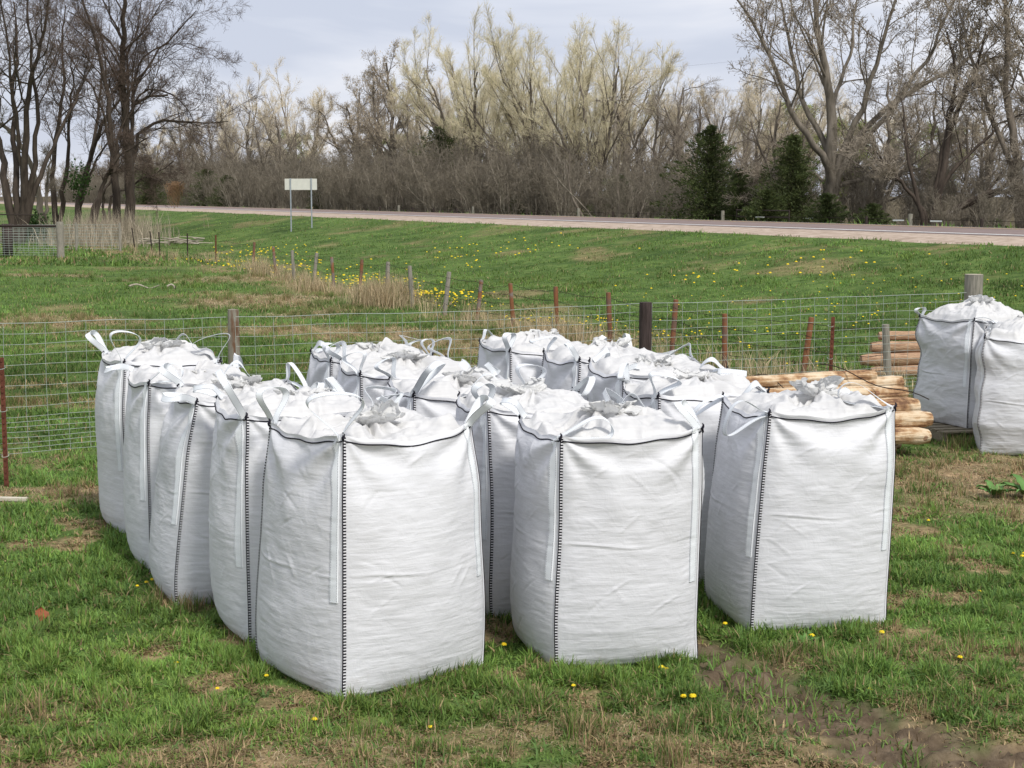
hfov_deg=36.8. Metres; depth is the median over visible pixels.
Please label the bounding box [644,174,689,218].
thicket shrub
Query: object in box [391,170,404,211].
leaning trunk
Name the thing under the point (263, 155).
thicket shrub
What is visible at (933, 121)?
bare tree
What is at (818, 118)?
pale tree
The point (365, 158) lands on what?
thicket shrub
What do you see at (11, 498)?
board
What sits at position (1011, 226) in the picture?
verge grass
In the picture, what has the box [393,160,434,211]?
thicket shrub
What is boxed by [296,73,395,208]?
seed tree
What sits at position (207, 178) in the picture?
thicket shrub
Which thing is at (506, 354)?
bulk bag
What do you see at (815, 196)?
thicket shrub
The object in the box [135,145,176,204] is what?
thicket shrub
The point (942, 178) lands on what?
spreading tree
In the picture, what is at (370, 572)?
bulk bag
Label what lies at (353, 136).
seed tree
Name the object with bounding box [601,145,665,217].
thicket shrub
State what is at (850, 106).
pale tree
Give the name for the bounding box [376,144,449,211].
thicket shrub
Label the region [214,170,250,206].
thicket shrub
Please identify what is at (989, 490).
weed
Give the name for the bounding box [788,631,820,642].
weed
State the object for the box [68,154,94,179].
thicket shrub
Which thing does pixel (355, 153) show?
thicket shrub
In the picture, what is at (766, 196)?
cedar
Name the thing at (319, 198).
thicket shrub
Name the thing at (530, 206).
thicket shrub
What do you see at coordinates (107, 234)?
dead weed thicket
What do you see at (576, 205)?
leaning trunk
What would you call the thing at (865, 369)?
dry panel grass
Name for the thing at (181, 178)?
thicket shrub
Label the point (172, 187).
thicket shrub
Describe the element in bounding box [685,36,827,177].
pale tree
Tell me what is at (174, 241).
brush pile
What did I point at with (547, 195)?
thicket shrub
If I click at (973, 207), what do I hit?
thicket shrub
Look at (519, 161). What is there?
thicket shrub
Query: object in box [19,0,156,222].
dark bare tree
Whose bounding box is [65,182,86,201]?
thicket shrub
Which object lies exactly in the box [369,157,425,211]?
thicket shrub
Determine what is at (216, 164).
thicket shrub
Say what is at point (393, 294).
dry grass
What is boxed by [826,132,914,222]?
thicket shrub
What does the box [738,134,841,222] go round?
cedar
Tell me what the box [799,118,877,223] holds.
budding tree
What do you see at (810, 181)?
thicket shrub
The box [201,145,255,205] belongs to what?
thicket shrub
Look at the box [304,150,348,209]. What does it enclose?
thicket shrub
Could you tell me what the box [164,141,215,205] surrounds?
thicket shrub
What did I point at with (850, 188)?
thicket shrub
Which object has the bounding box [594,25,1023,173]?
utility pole
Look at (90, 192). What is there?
thicket shrub
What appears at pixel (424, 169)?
thicket shrub
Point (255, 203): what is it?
thicket shrub
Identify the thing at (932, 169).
thicket shrub
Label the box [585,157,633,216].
thicket shrub
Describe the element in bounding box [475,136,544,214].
thicket shrub
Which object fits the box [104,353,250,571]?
bulk bag
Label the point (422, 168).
thicket shrub
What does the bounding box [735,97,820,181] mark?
budding tree
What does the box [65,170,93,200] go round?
thicket shrub
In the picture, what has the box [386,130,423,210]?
thicket shrub
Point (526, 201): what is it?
shrub
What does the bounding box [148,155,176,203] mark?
thicket shrub
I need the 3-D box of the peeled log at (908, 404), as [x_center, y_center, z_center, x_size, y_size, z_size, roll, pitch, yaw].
[3.238,0.277,16.593,2.532,0.241,0.257,-2,22,-16]
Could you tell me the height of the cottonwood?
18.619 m
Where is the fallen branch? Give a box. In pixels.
[128,283,159,287]
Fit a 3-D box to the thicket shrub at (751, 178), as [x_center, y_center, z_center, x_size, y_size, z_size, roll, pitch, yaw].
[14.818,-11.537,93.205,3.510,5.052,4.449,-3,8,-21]
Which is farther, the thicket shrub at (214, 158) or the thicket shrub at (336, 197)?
the thicket shrub at (214, 158)
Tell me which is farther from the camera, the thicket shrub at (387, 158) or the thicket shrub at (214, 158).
the thicket shrub at (214, 158)
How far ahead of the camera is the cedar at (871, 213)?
74.93 m
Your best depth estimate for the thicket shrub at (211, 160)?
225.12 m
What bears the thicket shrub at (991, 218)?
on the ground at (940, 739)
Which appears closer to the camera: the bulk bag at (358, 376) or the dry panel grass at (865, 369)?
the bulk bag at (358, 376)
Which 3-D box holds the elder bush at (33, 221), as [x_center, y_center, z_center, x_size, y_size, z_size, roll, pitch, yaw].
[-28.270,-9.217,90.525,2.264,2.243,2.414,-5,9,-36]
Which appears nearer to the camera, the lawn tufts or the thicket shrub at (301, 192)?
the lawn tufts
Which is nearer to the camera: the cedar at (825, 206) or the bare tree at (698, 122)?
the cedar at (825, 206)
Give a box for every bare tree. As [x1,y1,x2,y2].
[0,0,121,243]
[0,100,62,241]
[18,0,267,222]
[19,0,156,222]
[20,0,106,228]
[50,2,164,230]
[87,117,157,225]
[101,141,188,220]
[159,105,203,201]
[172,118,243,171]
[207,104,292,174]
[240,108,311,201]
[611,97,695,217]
[625,74,724,217]
[674,107,763,195]
[726,92,825,198]
[826,69,947,219]
[880,79,990,207]
[915,100,1017,226]
[919,0,1023,227]
[963,36,1023,179]
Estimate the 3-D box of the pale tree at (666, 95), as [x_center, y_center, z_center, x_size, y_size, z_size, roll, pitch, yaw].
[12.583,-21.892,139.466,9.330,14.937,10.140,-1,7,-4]
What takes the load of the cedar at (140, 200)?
on the ground at (940, 739)
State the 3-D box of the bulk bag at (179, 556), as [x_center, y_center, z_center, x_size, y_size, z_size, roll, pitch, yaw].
[-1.982,0.673,10.988,1.213,1.586,1.142,-3,7,-20]
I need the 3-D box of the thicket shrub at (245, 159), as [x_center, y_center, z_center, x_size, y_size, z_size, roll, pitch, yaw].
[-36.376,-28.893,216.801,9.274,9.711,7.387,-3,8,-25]
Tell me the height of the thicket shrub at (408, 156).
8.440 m
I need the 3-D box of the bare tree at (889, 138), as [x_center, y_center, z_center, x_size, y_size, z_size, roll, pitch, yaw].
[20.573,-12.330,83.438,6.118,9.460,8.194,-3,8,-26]
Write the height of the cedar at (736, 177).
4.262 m
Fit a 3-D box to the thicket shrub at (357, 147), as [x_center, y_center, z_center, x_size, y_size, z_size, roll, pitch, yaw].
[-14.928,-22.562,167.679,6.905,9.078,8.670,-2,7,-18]
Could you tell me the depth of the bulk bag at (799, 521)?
9.85 m
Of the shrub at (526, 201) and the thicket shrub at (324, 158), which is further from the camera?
the thicket shrub at (324, 158)
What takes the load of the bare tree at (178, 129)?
on the ground at (940, 739)
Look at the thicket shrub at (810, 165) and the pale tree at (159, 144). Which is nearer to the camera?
the thicket shrub at (810, 165)
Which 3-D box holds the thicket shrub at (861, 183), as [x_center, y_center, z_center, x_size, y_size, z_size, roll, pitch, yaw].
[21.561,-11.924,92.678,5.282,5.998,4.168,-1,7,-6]
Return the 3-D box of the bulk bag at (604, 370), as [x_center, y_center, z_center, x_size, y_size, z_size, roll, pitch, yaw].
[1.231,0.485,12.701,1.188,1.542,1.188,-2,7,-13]
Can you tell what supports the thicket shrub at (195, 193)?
on the ground at (940, 739)
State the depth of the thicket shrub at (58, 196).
310.92 m
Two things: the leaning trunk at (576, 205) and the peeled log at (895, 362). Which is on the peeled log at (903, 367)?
the peeled log at (895, 362)
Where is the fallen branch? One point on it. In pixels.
(131, 285)
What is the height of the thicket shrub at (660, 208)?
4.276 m
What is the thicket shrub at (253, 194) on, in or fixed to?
on the ground at (940, 739)
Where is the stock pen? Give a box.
[0,214,64,257]
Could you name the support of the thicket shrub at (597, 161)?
on the ground at (940, 739)
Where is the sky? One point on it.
(319, 41)
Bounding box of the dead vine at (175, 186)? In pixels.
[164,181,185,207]
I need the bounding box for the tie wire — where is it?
[754,363,928,399]
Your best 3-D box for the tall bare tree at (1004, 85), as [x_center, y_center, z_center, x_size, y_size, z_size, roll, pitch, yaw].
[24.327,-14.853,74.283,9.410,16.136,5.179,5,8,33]
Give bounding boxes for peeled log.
[746,370,876,387]
[765,385,908,397]
[775,375,903,387]
[860,352,919,365]
[870,341,919,352]
[871,365,917,376]
[876,397,920,411]
[878,331,915,340]
[895,410,933,427]
[895,427,931,444]
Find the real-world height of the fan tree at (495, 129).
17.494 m
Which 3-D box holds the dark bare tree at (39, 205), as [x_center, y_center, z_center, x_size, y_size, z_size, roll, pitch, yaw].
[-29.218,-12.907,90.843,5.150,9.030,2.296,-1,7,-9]
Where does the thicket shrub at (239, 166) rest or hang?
on the ground at (940, 739)
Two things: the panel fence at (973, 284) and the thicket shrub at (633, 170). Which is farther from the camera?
the thicket shrub at (633, 170)
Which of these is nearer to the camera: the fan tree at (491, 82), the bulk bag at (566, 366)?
the bulk bag at (566, 366)
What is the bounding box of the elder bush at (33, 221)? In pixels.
[26,208,52,241]
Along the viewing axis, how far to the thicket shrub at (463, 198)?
123.64 m
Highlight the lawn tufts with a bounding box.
[0,270,1023,767]
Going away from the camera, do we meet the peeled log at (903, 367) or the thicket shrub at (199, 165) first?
the peeled log at (903, 367)
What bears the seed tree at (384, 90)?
on the ground at (940, 739)
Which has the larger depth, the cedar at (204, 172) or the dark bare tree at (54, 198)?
the cedar at (204, 172)
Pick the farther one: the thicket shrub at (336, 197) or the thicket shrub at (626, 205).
the thicket shrub at (336, 197)
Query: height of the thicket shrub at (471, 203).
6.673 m
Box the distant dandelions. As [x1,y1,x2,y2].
[182,236,929,296]
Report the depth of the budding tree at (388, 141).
202.17 m
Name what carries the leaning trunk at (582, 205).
on the ground at (940, 739)
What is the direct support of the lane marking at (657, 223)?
on the road
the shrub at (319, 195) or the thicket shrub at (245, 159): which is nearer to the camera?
the shrub at (319, 195)
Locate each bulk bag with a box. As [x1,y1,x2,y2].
[85,330,229,532]
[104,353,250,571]
[149,362,324,605]
[193,369,396,643]
[255,387,495,697]
[306,335,434,391]
[325,337,470,406]
[374,357,545,417]
[455,373,624,618]
[477,328,606,385]
[500,393,704,666]
[529,333,674,399]
[587,343,727,402]
[617,363,769,582]
[693,375,896,631]
[913,294,1023,427]
[972,315,1023,454]
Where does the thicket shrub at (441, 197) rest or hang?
on the ground at (940, 739)
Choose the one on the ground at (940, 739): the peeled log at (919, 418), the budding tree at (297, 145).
the budding tree at (297, 145)
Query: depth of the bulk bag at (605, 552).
9.08 m
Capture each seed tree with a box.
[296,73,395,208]
[325,75,405,170]
[348,37,437,165]
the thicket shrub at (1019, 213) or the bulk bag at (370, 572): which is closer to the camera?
the bulk bag at (370, 572)
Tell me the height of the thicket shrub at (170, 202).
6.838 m
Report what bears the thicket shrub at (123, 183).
on the ground at (940, 739)
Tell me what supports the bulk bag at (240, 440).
on the ground at (940, 739)
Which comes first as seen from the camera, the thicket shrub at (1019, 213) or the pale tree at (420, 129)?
the thicket shrub at (1019, 213)
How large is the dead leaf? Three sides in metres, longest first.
0.120 x 0.096 x 0.079 m
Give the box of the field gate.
[736,209,789,221]
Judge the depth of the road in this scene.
66.39 m
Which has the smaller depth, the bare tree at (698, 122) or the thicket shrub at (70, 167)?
the bare tree at (698, 122)
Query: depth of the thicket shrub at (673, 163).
112.03 m
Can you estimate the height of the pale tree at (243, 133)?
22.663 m
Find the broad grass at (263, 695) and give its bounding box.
[0,650,1021,767]
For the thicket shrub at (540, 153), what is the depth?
116.36 m
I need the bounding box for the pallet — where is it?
[924,421,973,441]
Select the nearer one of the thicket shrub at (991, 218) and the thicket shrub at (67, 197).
the thicket shrub at (991, 218)
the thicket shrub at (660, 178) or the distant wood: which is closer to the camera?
the thicket shrub at (660, 178)
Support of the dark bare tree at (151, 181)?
on the ground at (940, 739)
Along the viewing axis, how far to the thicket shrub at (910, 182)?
79.13 m
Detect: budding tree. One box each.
[269,129,318,166]
[352,132,407,149]
[426,115,477,208]
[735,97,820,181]
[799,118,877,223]
[889,121,973,196]
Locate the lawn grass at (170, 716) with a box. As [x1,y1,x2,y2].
[0,408,1023,767]
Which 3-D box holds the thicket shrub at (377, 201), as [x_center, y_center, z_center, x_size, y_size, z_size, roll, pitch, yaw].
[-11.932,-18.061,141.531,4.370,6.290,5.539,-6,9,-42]
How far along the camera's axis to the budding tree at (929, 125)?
106.72 m
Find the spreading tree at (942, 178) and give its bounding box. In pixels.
[834,0,1023,225]
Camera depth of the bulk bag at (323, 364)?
13.38 m
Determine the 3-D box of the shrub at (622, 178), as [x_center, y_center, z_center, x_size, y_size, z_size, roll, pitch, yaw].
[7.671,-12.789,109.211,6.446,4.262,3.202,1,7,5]
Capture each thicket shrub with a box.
[46,164,69,202]
[55,174,73,202]
[59,162,93,179]
[59,169,80,202]
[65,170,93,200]
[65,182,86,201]
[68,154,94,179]
[76,171,102,202]
[77,181,96,202]
[90,175,111,203]
[92,159,110,201]
[94,175,121,203]
[118,174,144,202]
[118,175,139,201]
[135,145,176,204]
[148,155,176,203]
[151,140,199,174]
[158,172,187,205]
[160,171,184,205]
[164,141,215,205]
[168,156,197,205]
[173,165,203,204]
[177,143,231,181]
[179,162,219,204]
[180,152,228,191]
[185,146,229,179]
[185,165,221,205]
[192,169,226,206]
[195,148,232,173]
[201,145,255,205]
[210,152,256,206]
[212,154,223,185]
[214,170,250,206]
[215,159,248,206]
[220,141,272,205]
[220,152,275,207]
[227,145,274,207]
[228,148,271,207]
[230,167,275,207]
[245,143,290,207]
[247,149,300,207]
[255,170,292,207]
[259,142,310,208]
[261,150,314,208]
[262,146,328,208]
[279,132,337,208]
[280,156,315,208]
[295,143,359,208]
[302,159,350,209]
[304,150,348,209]
[305,137,351,196]
[305,150,350,205]
[307,151,356,209]
[311,155,369,209]
[319,150,376,210]
[330,140,378,210]
[333,146,370,209]
[337,147,393,210]
[343,136,402,207]
[345,139,401,209]
[347,134,400,209]
[348,165,399,210]
[351,157,405,210]
[354,153,401,210]
[363,141,414,210]
[366,149,408,210]
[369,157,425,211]
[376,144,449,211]
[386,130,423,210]
[392,133,440,202]
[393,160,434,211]
[394,135,462,211]
[395,153,446,211]
[402,143,463,212]
[406,124,482,212]
[414,164,468,212]
[422,131,505,212]
[424,122,487,212]
[444,143,506,213]
[445,149,498,213]
[449,140,496,212]
[450,129,520,213]
[453,151,517,213]
[458,157,509,213]
[469,114,520,213]
[469,130,533,214]
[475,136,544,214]
[482,121,559,214]
[483,119,573,214]
[509,151,563,214]
[511,113,593,215]
[515,130,587,214]
[520,144,588,215]
[525,107,583,168]
[536,146,588,215]
[539,121,624,216]
[558,104,628,216]
[575,170,628,216]
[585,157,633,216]
[595,155,644,217]
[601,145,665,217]
[601,151,653,217]
[606,158,658,217]
[622,147,686,217]
[637,145,693,206]
[638,166,685,218]
[639,143,697,216]
[642,158,694,213]
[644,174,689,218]
[672,192,697,217]
[722,154,774,217]
[754,142,824,196]
[769,159,824,202]
[776,174,823,221]
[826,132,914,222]
[837,136,909,222]
[837,149,893,223]
[881,177,932,225]
[888,144,950,221]
[892,150,963,224]
[922,185,974,226]
[926,129,1005,225]
[930,147,1006,226]
[954,151,1023,226]
[975,179,1019,227]
[978,159,1023,228]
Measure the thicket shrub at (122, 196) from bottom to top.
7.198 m
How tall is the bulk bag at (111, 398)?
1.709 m
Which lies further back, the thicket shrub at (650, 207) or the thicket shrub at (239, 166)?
the thicket shrub at (239, 166)
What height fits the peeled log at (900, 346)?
0.205 m
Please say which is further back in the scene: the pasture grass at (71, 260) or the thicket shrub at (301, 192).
the thicket shrub at (301, 192)
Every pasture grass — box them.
[0,227,244,266]
[0,261,916,420]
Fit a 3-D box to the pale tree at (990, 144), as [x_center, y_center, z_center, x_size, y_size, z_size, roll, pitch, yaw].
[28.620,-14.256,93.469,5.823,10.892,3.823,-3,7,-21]
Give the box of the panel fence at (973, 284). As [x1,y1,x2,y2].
[0,274,983,486]
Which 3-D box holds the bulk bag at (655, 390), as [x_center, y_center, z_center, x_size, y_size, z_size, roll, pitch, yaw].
[1.383,0.623,11.473,1.128,1.567,1.108,-2,7,-13]
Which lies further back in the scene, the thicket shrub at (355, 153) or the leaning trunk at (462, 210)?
the thicket shrub at (355, 153)
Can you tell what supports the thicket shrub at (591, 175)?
on the ground at (940, 739)
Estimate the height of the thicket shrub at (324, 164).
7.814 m
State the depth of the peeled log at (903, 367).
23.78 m
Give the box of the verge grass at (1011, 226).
[195,205,1012,227]
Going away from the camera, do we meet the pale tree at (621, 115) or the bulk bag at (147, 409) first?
the bulk bag at (147, 409)
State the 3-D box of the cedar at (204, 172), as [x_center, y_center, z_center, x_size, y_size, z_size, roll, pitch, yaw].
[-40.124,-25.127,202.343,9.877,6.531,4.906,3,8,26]
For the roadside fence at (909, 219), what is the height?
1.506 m
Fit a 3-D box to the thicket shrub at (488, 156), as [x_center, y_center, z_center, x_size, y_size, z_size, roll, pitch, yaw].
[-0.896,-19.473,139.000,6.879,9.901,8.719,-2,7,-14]
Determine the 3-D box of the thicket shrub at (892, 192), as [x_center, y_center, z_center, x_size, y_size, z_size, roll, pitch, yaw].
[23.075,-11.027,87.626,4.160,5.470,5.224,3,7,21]
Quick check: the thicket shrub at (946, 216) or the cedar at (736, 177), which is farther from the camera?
the cedar at (736, 177)
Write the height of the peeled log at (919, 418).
0.217 m
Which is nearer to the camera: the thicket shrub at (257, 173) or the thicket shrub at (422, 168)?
the thicket shrub at (422, 168)
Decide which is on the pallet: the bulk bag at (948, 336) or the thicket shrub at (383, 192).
the bulk bag at (948, 336)
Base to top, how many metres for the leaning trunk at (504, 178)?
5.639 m
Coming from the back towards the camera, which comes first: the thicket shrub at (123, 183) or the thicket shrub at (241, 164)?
the thicket shrub at (123, 183)
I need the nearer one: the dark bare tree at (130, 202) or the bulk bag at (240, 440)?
the bulk bag at (240, 440)
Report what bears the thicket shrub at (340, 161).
on the ground at (940, 739)
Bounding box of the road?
[0,201,1023,236]
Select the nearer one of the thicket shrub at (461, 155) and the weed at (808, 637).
the weed at (808, 637)
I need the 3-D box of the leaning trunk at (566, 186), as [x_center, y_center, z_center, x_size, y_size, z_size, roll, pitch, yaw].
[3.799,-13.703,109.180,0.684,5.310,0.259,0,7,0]
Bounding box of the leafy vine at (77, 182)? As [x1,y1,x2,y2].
[63,158,95,201]
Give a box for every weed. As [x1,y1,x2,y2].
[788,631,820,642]
[976,479,1019,494]
[1000,474,1023,494]
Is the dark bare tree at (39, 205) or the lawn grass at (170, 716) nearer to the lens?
the lawn grass at (170, 716)
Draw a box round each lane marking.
[48,203,1023,235]
[58,202,997,228]
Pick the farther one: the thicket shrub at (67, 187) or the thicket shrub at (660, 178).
the thicket shrub at (67, 187)
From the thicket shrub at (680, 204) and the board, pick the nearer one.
the board
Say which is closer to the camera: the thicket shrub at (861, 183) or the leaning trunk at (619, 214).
the thicket shrub at (861, 183)
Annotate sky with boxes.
[0,0,1023,196]
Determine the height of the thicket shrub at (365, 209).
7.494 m
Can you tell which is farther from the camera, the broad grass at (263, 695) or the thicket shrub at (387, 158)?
the thicket shrub at (387, 158)
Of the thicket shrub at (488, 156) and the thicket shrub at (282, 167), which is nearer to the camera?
the thicket shrub at (488, 156)
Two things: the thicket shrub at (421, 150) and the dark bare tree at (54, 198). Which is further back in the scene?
the thicket shrub at (421, 150)
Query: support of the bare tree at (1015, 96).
on the ground at (940, 739)
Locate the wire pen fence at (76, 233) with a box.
[19,223,121,250]
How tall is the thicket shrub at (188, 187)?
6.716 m
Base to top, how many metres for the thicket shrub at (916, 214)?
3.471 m
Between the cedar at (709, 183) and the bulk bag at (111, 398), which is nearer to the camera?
the bulk bag at (111, 398)
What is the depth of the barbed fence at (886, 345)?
29.26 m
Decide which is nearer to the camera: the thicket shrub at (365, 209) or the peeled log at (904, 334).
the peeled log at (904, 334)
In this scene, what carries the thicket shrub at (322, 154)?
on the ground at (940, 739)
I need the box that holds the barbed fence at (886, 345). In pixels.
[115,228,891,375]
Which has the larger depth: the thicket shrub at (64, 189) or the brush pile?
the thicket shrub at (64, 189)
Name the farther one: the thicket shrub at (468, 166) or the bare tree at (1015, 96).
the thicket shrub at (468, 166)
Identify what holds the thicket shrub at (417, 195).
on the ground at (940, 739)
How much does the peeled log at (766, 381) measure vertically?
0.184 m
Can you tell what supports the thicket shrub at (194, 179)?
on the ground at (940, 739)
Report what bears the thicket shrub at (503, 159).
on the ground at (940, 739)
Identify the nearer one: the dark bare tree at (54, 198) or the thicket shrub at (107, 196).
the dark bare tree at (54, 198)
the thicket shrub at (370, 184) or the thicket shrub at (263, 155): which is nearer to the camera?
the thicket shrub at (370, 184)
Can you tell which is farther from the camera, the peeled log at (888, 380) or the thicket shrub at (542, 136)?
the thicket shrub at (542, 136)
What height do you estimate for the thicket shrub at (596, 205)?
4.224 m
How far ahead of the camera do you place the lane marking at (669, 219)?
70.86 m
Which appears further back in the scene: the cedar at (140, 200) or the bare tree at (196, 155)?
the bare tree at (196, 155)
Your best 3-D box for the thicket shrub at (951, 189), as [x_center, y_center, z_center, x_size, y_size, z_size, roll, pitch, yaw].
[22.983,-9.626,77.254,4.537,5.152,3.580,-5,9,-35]
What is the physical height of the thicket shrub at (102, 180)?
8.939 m
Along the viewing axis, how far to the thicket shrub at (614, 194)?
102.32 m
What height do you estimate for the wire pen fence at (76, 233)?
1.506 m
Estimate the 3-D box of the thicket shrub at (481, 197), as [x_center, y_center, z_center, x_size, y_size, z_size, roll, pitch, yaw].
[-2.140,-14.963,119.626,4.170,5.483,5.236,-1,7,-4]
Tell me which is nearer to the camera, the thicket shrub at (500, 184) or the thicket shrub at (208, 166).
the thicket shrub at (500, 184)
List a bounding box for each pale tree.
[97,127,151,163]
[139,110,184,162]
[167,91,241,174]
[213,61,305,176]
[227,58,336,174]
[380,49,507,162]
[398,82,438,159]
[587,41,662,179]
[610,61,697,217]
[658,57,770,195]
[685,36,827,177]
[741,55,848,184]
[811,64,915,208]
[941,60,1023,226]
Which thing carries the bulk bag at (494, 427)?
on the ground at (940, 739)
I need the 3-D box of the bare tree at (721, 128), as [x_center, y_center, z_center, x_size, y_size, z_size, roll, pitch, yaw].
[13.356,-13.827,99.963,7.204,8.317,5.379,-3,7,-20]
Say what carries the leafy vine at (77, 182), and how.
attached to the dark bare tree at (130, 202)
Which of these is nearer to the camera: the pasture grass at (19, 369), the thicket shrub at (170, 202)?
the pasture grass at (19, 369)
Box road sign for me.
[285,178,316,231]
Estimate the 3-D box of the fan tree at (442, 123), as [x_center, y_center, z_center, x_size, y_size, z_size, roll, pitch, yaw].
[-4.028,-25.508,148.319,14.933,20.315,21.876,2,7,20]
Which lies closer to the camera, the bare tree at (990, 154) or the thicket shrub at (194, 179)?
the bare tree at (990, 154)
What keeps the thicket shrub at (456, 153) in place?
on the ground at (940, 739)
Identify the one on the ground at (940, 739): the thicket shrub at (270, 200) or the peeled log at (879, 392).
the thicket shrub at (270, 200)
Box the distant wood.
[0,157,854,201]
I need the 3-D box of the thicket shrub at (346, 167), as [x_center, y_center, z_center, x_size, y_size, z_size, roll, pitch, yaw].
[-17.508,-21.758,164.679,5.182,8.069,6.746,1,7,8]
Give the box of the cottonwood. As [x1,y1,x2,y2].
[722,0,1023,218]
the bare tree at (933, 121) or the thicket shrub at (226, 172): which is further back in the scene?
the thicket shrub at (226, 172)
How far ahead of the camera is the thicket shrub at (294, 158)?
173.85 m
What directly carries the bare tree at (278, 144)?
on the ground at (940, 739)
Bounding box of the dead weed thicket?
[0,203,208,249]
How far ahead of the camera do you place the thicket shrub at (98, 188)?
263.98 m
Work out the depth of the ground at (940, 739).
36.10 m
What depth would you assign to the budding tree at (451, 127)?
174.22 m
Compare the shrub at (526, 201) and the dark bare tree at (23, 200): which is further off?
the shrub at (526, 201)
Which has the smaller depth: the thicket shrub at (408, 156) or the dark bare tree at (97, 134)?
the dark bare tree at (97, 134)
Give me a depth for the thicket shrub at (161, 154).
253.58 m
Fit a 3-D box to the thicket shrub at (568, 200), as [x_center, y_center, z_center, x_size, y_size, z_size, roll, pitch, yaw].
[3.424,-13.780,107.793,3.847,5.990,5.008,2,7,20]
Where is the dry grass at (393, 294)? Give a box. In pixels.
[117,237,913,387]
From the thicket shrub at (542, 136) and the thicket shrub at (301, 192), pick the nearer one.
the thicket shrub at (542, 136)
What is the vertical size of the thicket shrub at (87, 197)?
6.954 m
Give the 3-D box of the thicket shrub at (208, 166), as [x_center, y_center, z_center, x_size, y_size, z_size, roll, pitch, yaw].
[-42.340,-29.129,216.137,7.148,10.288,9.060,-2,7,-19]
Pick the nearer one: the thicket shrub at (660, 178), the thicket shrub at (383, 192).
the thicket shrub at (660, 178)
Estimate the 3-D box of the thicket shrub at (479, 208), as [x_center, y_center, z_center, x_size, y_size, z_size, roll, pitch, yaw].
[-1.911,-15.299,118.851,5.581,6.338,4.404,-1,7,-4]
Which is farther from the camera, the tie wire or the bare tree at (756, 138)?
the bare tree at (756, 138)
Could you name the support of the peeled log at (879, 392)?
on the peeled log at (908, 404)
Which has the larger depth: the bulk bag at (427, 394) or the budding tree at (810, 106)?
the budding tree at (810, 106)
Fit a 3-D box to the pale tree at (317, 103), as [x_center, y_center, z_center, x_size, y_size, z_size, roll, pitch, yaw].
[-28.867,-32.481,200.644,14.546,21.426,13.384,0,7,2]
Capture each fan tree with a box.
[388,2,552,167]
[446,24,602,174]
[472,0,684,168]
[519,14,683,213]
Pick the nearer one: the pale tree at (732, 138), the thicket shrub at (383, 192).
the pale tree at (732, 138)
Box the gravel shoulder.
[0,202,1023,245]
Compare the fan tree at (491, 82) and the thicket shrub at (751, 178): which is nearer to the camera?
the thicket shrub at (751, 178)
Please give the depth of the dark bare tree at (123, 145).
88.88 m
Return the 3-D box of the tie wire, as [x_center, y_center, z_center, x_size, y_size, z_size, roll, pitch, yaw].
[3.647,-0.021,16.941,1.822,0.299,0.716,5,9,35]
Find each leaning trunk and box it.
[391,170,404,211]
[454,161,463,212]
[497,152,510,213]
[540,150,591,216]
[561,153,569,215]
[565,162,583,216]
[616,145,622,217]
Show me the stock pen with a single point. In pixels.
(7, 238)
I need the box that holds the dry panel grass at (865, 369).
[748,366,915,397]
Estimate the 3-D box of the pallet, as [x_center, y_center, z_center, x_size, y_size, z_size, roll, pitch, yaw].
[5.350,0.521,18.119,1.220,0.134,1.227,-1,7,-12]
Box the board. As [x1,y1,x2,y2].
[0,496,27,501]
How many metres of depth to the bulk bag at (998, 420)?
16.60 m
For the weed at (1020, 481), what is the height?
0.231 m
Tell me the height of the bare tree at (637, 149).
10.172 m
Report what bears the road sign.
on the ground at (940, 739)
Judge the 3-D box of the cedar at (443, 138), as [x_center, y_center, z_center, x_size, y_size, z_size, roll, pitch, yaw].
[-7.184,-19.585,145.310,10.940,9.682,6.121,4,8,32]
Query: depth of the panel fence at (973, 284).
17.12 m
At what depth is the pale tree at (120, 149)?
345.34 m
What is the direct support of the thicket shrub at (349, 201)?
on the ground at (940, 739)
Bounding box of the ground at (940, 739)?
[0,197,1023,767]
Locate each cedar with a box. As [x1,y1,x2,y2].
[121,164,178,204]
[177,169,223,205]
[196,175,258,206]
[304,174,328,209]
[394,126,478,212]
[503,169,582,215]
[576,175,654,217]
[646,123,758,219]
[703,168,759,220]
[737,188,799,221]
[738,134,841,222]
[793,192,854,223]
[850,203,897,224]
[985,219,1008,227]
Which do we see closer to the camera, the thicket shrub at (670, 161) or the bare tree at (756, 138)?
the bare tree at (756, 138)
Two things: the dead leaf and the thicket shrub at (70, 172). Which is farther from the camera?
the thicket shrub at (70, 172)
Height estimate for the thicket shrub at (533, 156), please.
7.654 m
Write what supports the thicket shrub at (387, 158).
on the ground at (940, 739)
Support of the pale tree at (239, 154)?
on the ground at (940, 739)
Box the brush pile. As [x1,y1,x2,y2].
[122,236,209,243]
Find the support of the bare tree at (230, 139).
on the ground at (940, 739)
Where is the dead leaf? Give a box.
[35,607,48,621]
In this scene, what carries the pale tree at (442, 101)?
on the ground at (940, 739)
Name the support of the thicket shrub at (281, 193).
on the ground at (940, 739)
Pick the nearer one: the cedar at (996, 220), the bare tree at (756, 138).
the cedar at (996, 220)
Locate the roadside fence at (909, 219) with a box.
[379,205,1019,226]
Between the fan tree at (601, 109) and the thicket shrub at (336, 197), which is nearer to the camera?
the fan tree at (601, 109)

